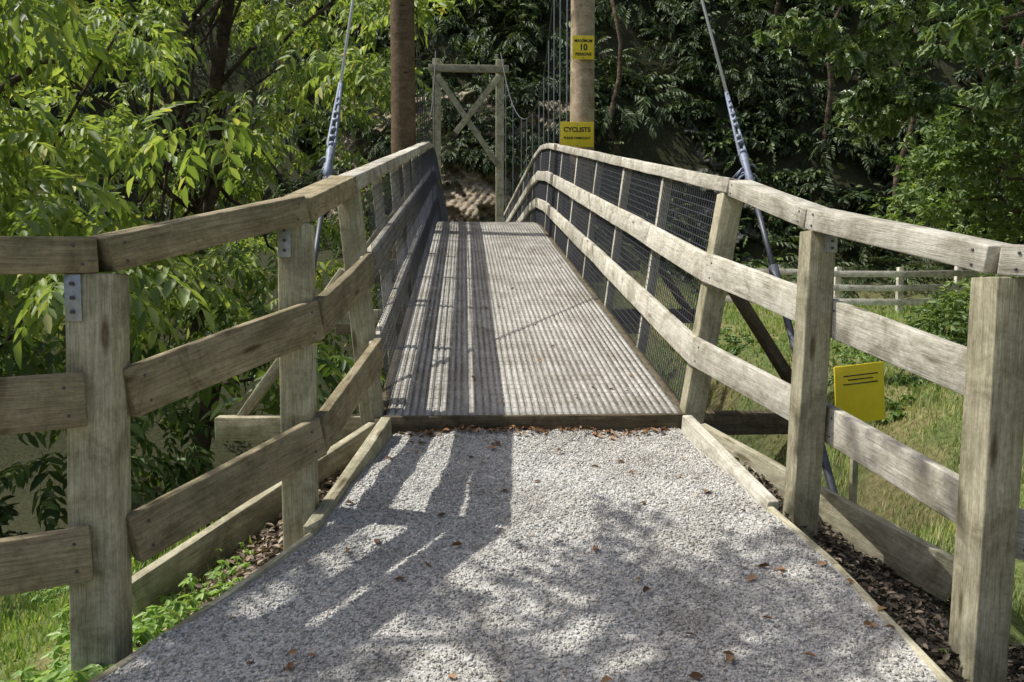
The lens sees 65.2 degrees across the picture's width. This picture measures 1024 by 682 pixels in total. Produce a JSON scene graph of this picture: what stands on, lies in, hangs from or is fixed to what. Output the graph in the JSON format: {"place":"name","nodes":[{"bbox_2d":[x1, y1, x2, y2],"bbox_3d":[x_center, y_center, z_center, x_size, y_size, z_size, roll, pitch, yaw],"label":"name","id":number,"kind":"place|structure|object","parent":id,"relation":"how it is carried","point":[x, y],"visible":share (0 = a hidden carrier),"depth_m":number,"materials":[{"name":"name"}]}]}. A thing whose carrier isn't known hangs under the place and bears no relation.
{"place":"outdoors","nodes":[
{"label":"outdoors","id":0,"kind":"place"},
{"bbox_2d":[0,507,270,681],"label":"grass","id":1,"kind":"structure","parent":0,"point":[47,629],"depth_m":3.76,"materials":[{"name":"green plant"}]},
{"bbox_2d":[0,0,1023,681],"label":"ground","id":2,"kind":"structure","parent":0,"point":[674,148],"depth_m":28.78,"materials":[{"name":"plant"}]},
{"bbox_2d":[0,604,163,681],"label":"weed patch","id":3,"kind":"object","parent":2,"relation":"on","point":[28,675],"visible":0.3,"depth_m":2.71,"materials":[{"name":"green plant"}]},
{"bbox_2d":[0,495,220,556],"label":"shrub","id":4,"kind":"object","parent":2,"relation":"on","point":[8,512],"visible":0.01,"depth_m":6.33,"materials":[{"name":"green plant"}]},
{"bbox_2d":[22,533,243,681],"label":"weed patch","id":5,"kind":"object","parent":2,"relation":"on","point":[155,622],"visible":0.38,"depth_m":2.77,"materials":[{"name":"green plant"}]},
{"bbox_2d":[0,176,383,681],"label":"timber railing","id":6,"kind":"object","parent":2,"relation":"on","point":[97,395],"visible":0.95,"depth_m":2.36,"materials":[{"name":"brown wood"}]},
{"bbox_2d":[0,0,387,530],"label":"walnut tree","id":7,"kind":"object","parent":2,"relation":"on","point":[25,210],"visible":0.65,"depth_m":7.27,"materials":[{"name":"green plant"}]},
{"bbox_2d":[133,466,346,651],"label":"leaf litter","id":8,"kind":"object","parent":2,"relation":"on","point":[266,532],"visible":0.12,"depth_m":3.10,"materials":[{"name":"brown plant"}]},
{"bbox_2d":[0,0,484,525],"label":"walnut tree","id":9,"kind":"object","parent":2,"relation":"on","point":[318,78],"visible":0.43,"depth_m":14.36,"materials":[{"name":"green plant"}]},
{"bbox_2d":[315,0,353,272],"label":"stay cable","id":10,"kind":"object","parent":2,"relation":"attached to","point":[327,169],"visible":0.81,"depth_m":5.10,"materials":[{"name":"metal"}]},
{"bbox_2d":[326,90,569,235],"bbox_3d":[-1.684,-5.162,27.234,9.000,7.000,5.170,0,4,-3],"label":"rock face","id":11,"kind":"object","parent":2,"relation":"on","point":[472,198],"visible":0.18,"depth_m":27.49},
{"bbox_2d":[428,58,508,221],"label":"bridge tower","id":12,"kind":"structure","parent":2,"relation":"on","point":[497,81],"depth_m":23.98,"materials":[{"name":"grey wood"}]},
{"bbox_2d":[390,0,594,337],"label":"bridge tower","id":13,"kind":"structure","parent":2,"relation":"on","point":[403,110],"depth_m":10.64,"materials":[{"name":"brown wood"}]},
{"bbox_2d":[416,0,567,211],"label":"cable","id":14,"kind":"object","parent":13,"relation":"attached to","point":[418,43],"visible":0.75,"depth_m":15.08,"materials":[{"name":"grey metal"}]},
{"bbox_2d":[560,122,593,146],"bbox_3d":[0.869,-2.763,10.692,0.450,0.330,0.015,0,4,-3],"label":"yellow sign","id":15,"kind":"object","parent":13,"relation":"attached to","point":[576,134],"visible":1,"depth_m":10.69,"materials":[{"name":"metal"}]},
{"bbox_2d":[572,35,593,59],"bbox_3d":[0.948,-3.901,10.628,0.290,0.311,0.016,0,4,-3],"label":"yellow sign","id":16,"kind":"object","parent":13,"relation":"attached to","point":[582,46],"visible":1,"depth_m":10.63,"materials":[{"name":"metal"}]},
{"bbox_2d":[215,142,791,440],"bbox_3d":[-0.487,-1.616,13.938,3.300,3.146,20.151,0,4,-3],"label":"suspension footbridge","id":17,"kind":"object","parent":2,"relation":"on","point":[495,350],"visible":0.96,"depth_m":5.17,"materials":[{"name":"grey wood"}]},
{"bbox_2d":[88,415,953,681],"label":"path edging","id":18,"kind":"object","parent":2,"relation":"on","point":[917,561],"visible":0.51,"depth_m":3.29,"materials":[{"name":"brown wood"}]},
{"bbox_2d":[212,542,948,652],"bbox_3d":[0.011,0.830,2.729,2.633,0.292,0.602,2,4,25],"label":"weed patch","id":19,"kind":"object","parent":2,"relation":"on","point":[232,571],"visible":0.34,"depth_m":2.94,"materials":[{"name":"green plant"}]},
{"bbox_2d":[640,122,764,264],"bbox_3d":[6.347,-5.480,31.059,8.500,7.500,9.504,0,4,-3],"label":"bush","id":20,"kind":"object","parent":2,"relation":"on","point":[751,232],"visible":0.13,"depth_m":29.24,"materials":[{"name":"green plant"}]},
{"bbox_2d":[700,0,837,493],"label":"stay cable","id":21,"kind":"object","parent":2,"relation":"attached to","point":[773,267],"visible":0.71,"depth_m":4.97,"materials":[{"name":"metal"}]},
{"bbox_2d":[606,256,966,486],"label":"grass","id":22,"kind":"structure","parent":2,"relation":"on","point":[888,314],"depth_m":16.09,"materials":[{"name":"green plant"}]},
{"bbox_2d":[717,326,959,423],"bbox_3d":[6.945,0.434,12.338,6.600,1.175,7.371,0,4,-3],"label":"shrub","id":23,"kind":"object","parent":2,"relation":"on","point":[730,339],"visible":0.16,"depth_m":12.04,"materials":[{"name":"green plant"}]},
{"bbox_2d":[688,180,1023,681],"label":"timber railing","id":24,"kind":"object","parent":2,"relation":"on","point":[976,500],"visible":0.96,"depth_m":2.74,"materials":[{"name":"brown wood"}]},
{"bbox_2d":[834,362,884,503],"bbox_3d":[2.469,0.798,5.768,0.438,1.304,0.094,-1,4,-15],"label":"yellow marker sign","id":25,"kind":"object","parent":2,"relation":"on","point":[859,391],"visible":0.68,"depth_m":5.71,"materials":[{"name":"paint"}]},
{"bbox_2d":[725,265,1001,312],"bbox_3d":[10.814,-1.366,22.387,9.771,1.533,1.303,0,4,0],"label":"paddock fence","id":26,"kind":"object","parent":2,"relation":"on","point":[900,287],"visible":0.38,"depth_m":21.84,"materials":[{"name":"white wood"}]},
{"bbox_2d":[735,457,1023,681],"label":"leaf litter","id":27,"kind":"object","parent":2,"relation":"on","point":[872,577],"visible":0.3,"depth_m":2.98,"materials":[{"name":"brown plant"}]},
{"bbox_2d":[752,0,1023,151],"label":"oak tree","id":28,"kind":"object","parent":2,"relation":"on","point":[967,40],"visible":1,"depth_m":7.93,"materials":[{"name":"green plant"}]},
{"bbox_2d":[852,0,1023,244],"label":"broadleaf tree","id":29,"kind":"object","parent":2,"relation":"on","point":[940,156],"visible":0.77,"depth_m":18.57,"materials":[{"name":"green plant"}]},
{"bbox_2d":[904,272,1017,346],"bbox_3d":[9.182,-0.683,15.546,5.829,2.287,3.366,-1,4,-19],"label":"shrub","id":30,"kind":"object","parent":2,"relation":"on","point":[950,317],"visible":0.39,"depth_m":14.38,"materials":[{"name":"green plant"}]},
{"bbox_2d":[1,0,1023,298],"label":"forest hillside","id":31,"kind":"structure","parent":0,"point":[527,86],"depth_m":29.88,"materials":[{"name":"green plant"}]},
{"bbox_2d":[98,427,939,681],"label":"gravel path","id":32,"kind":"structure","parent":0,"point":[538,588],"depth_m":2.54,"materials":[{"name":"grey gravel"}]},
{"bbox_2d":[246,249,894,681],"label":"fallen leaves","id":33,"kind":"object","parent":32,"relation":"on","point":[606,677],"visible":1,"depth_m":3.56,"materials":[{"name":"brown plant"}]},
{"bbox_2d":[765,366,1023,647],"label":"grass","id":34,"kind":"structure","parent":0,"point":[929,524],"depth_m":8.62,"materials":[{"name":"green plant"}]}
]}

